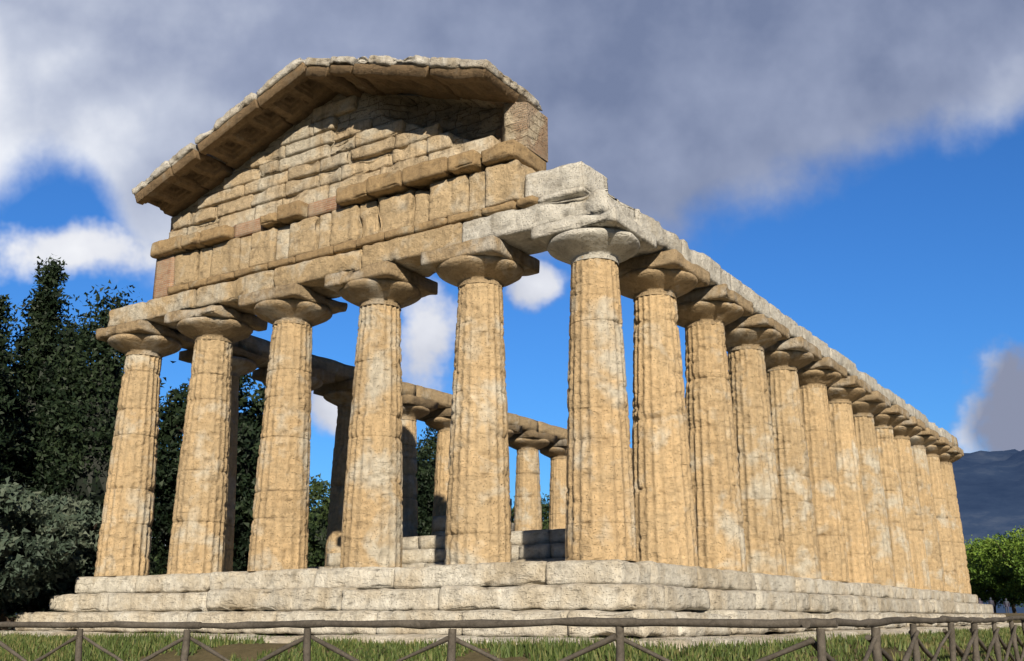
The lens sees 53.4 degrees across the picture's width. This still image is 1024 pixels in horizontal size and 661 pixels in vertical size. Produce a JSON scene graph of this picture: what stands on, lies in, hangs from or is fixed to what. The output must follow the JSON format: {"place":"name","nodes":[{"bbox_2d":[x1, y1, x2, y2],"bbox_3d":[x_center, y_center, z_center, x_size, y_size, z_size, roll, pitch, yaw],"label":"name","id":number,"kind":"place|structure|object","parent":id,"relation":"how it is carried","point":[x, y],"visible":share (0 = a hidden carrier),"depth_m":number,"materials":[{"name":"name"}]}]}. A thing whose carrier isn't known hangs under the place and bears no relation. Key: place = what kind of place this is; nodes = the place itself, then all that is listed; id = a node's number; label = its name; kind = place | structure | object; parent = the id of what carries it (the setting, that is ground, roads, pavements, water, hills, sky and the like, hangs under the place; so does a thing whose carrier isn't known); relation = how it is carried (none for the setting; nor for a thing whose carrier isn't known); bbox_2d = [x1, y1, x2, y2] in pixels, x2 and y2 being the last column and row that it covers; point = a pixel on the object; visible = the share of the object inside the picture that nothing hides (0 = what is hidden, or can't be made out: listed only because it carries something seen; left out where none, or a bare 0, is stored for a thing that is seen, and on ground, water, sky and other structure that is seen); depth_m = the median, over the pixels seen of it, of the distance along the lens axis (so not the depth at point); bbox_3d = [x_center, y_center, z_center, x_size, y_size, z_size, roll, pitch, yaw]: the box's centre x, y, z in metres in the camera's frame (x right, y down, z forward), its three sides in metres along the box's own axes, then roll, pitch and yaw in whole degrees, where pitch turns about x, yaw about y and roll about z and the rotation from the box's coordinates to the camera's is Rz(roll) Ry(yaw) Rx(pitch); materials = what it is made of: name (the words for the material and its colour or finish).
{"place":"outdoors","nodes":[
{"label":"outdoors","id":0,"kind":"place"},
{"bbox_2d":[0,476,102,616],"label":"bush","id":1,"kind":"object","parent":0,"point":[54,551],"visible":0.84,"depth_m":23.68,"materials":[{"name":"green plant"}]},
{"bbox_2d":[153,196,344,298],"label":"blocks","id":2,"kind":"structure","parent":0,"point":[164,275],"depth_m":24.13,"materials":[{"name":"beige stone"}]},
{"bbox_2d":[0,559,1020,650],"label":"temple crepidoma steps","id":3,"kind":"structure","parent":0,"point":[528,590],"depth_m":19.17,"materials":[{"name":"beige stone"}]},
{"bbox_2d":[223,375,567,571],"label":"inner columns","id":4,"kind":"structure","parent":3,"relation":"on","point":[527,511],"depth_m":33.72,"materials":[{"name":"beige stone"}]},
{"bbox_2d":[179,346,566,459],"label":"column capitals","id":5,"kind":"object","parent":4,"relation":"on","point":[415,408],"visible":0.22,"depth_m":33.67,"materials":[{"name":"beige stone"}]},
{"bbox_2d":[0,613,1023,660],"bbox_3d":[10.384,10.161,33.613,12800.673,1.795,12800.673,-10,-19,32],"label":"ground","id":6,"kind":"structure","parent":0,"point":[245,651],"depth_m":16.82,"materials":[{"name":"green plant"}]},
{"bbox_2d":[0,253,436,628],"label":"conifer trees","id":7,"kind":"object","parent":6,"relation":"on","point":[55,382],"visible":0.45,"depth_m":56.16,"materials":[{"name":"green plant"}]},
{"bbox_2d":[16,473,549,616],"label":"trees","id":8,"kind":"object","parent":6,"relation":"on","point":[317,521],"visible":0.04,"depth_m":79.86,"materials":[{"name":"green plant"}]},
{"bbox_2d":[190,610,770,635],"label":"temple platform floor","id":9,"kind":"structure","parent":6,"relation":"on","point":[352,634],"depth_m":21.72,"materials":[{"name":"stone"}]},
{"bbox_2d":[307,499,633,568],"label":"temple cella remains","id":10,"kind":"object","parent":9,"relation":"on","point":[547,545],"visible":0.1,"depth_m":24.92,"materials":[{"name":"stone"}]},
{"bbox_2d":[94,256,971,593],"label":"columns","id":11,"kind":"structure","parent":9,"relation":"on","point":[740,460],"depth_m":21.98,"materials":[{"name":"beige stone"}]},
{"bbox_2d":[150,139,545,294],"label":"sandstone frieze mouldings","id":12,"kind":"object","parent":11,"relation":"on","point":[424,175],"visible":0.45,"depth_m":21.50,"materials":[{"name":"stone"}]},
{"bbox_2d":[173,160,535,285],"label":"temple frieze blocks","id":13,"kind":"structure","parent":12,"relation":"on","point":[496,185],"depth_m":21.97,"materials":[{"name":"stone"}]},
{"bbox_2d":[168,93,547,238],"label":"pediment backing wall","id":14,"kind":"structure","parent":11,"relation":"on","point":[463,121],"depth_m":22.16,"materials":[{"name":"beige stone"}]},
{"bbox_2d":[132,55,542,194],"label":"roof edge stones","id":15,"kind":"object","parent":14,"relation":"on","point":[525,95],"depth_m":22.10,"materials":[{"name":"grey stone"}]},
{"bbox_2d":[134,62,518,216],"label":"raking cornice","id":16,"kind":"structure","parent":15,"relation":"attached to","point":[282,106],"depth_m":23.60,"materials":[{"name":"brown stone"}]},
{"bbox_2d":[95,235,963,464],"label":"column capitals","id":17,"kind":"object","parent":11,"relation":"on","point":[675,273],"visible":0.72,"depth_m":22.90,"materials":[{"name":"beige stone"}]},
{"bbox_2d":[108,223,957,450],"bbox_3d":[4.643,2.360,35.429,14.459,0.573,32.813,-10,-19,32],"label":"architrave","id":18,"kind":"object","parent":17,"relation":"on","point":[405,251],"visible":0.44,"depth_m":23.53,"materials":[{"name":"beige stone"}]},
{"bbox_2d":[462,189,952,444],"bbox_3d":[8.984,1.389,31.986,3.329,0.587,31.539,-10,-19,32],"label":"architrave","id":19,"kind":"object","parent":17,"relation":"on","point":[512,228],"visible":0.36,"depth_m":20.11,"materials":[{"name":"grey stone"}]},
{"bbox_2d":[525,161,607,203],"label":"stone block","id":20,"kind":"structure","parent":19,"relation":"on","point":[570,181],"depth_m":19.32,"materials":[{"name":"grey stone"}]},
{"bbox_2d":[531,207,656,265],"bbox_3d":[1.549,-1.553,19.175,1.803,0.709,1.802,-10,-19,32],"label":"column capital","id":21,"kind":"object","parent":11,"relation":"on","point":[616,235],"visible":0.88,"depth_m":18.63,"materials":[{"name":"grey stone"}]},
{"bbox_2d":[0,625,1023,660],"bbox_3d":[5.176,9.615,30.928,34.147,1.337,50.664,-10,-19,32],"label":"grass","id":22,"kind":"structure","parent":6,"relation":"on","point":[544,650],"depth_m":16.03,"materials":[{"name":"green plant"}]},
{"bbox_2d":[0,615,1023,660],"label":"chestnut fence poles","id":23,"kind":"object","parent":6,"relation":"on","point":[876,650],"visible":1,"depth_m":11.93,"materials":[{"name":"brown wood"}]},
{"bbox_2d":[0,343,1023,629],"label":"trees","id":24,"kind":"object","parent":6,"relation":"on","point":[30,609],"visible":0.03,"depth_m":55.24,"materials":[{"name":"green plant"}]},
{"bbox_2d":[965,526,1023,607],"bbox_3d":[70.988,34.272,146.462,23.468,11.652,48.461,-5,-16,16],"label":"broadleaf tree","id":25,"kind":"object","parent":6,"relation":"on","point":[989,567],"visible":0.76,"depth_m":140.80,"materials":[{"name":"green plant"}]},
{"bbox_2d":[0,0,1023,545],"label":"sky","id":26,"kind":"structure","parent":0,"point":[857,166],"materials":[{"name":"blue"}]},
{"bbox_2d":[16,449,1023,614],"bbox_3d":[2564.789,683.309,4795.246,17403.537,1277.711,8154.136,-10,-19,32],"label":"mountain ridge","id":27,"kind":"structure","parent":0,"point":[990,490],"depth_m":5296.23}
]}

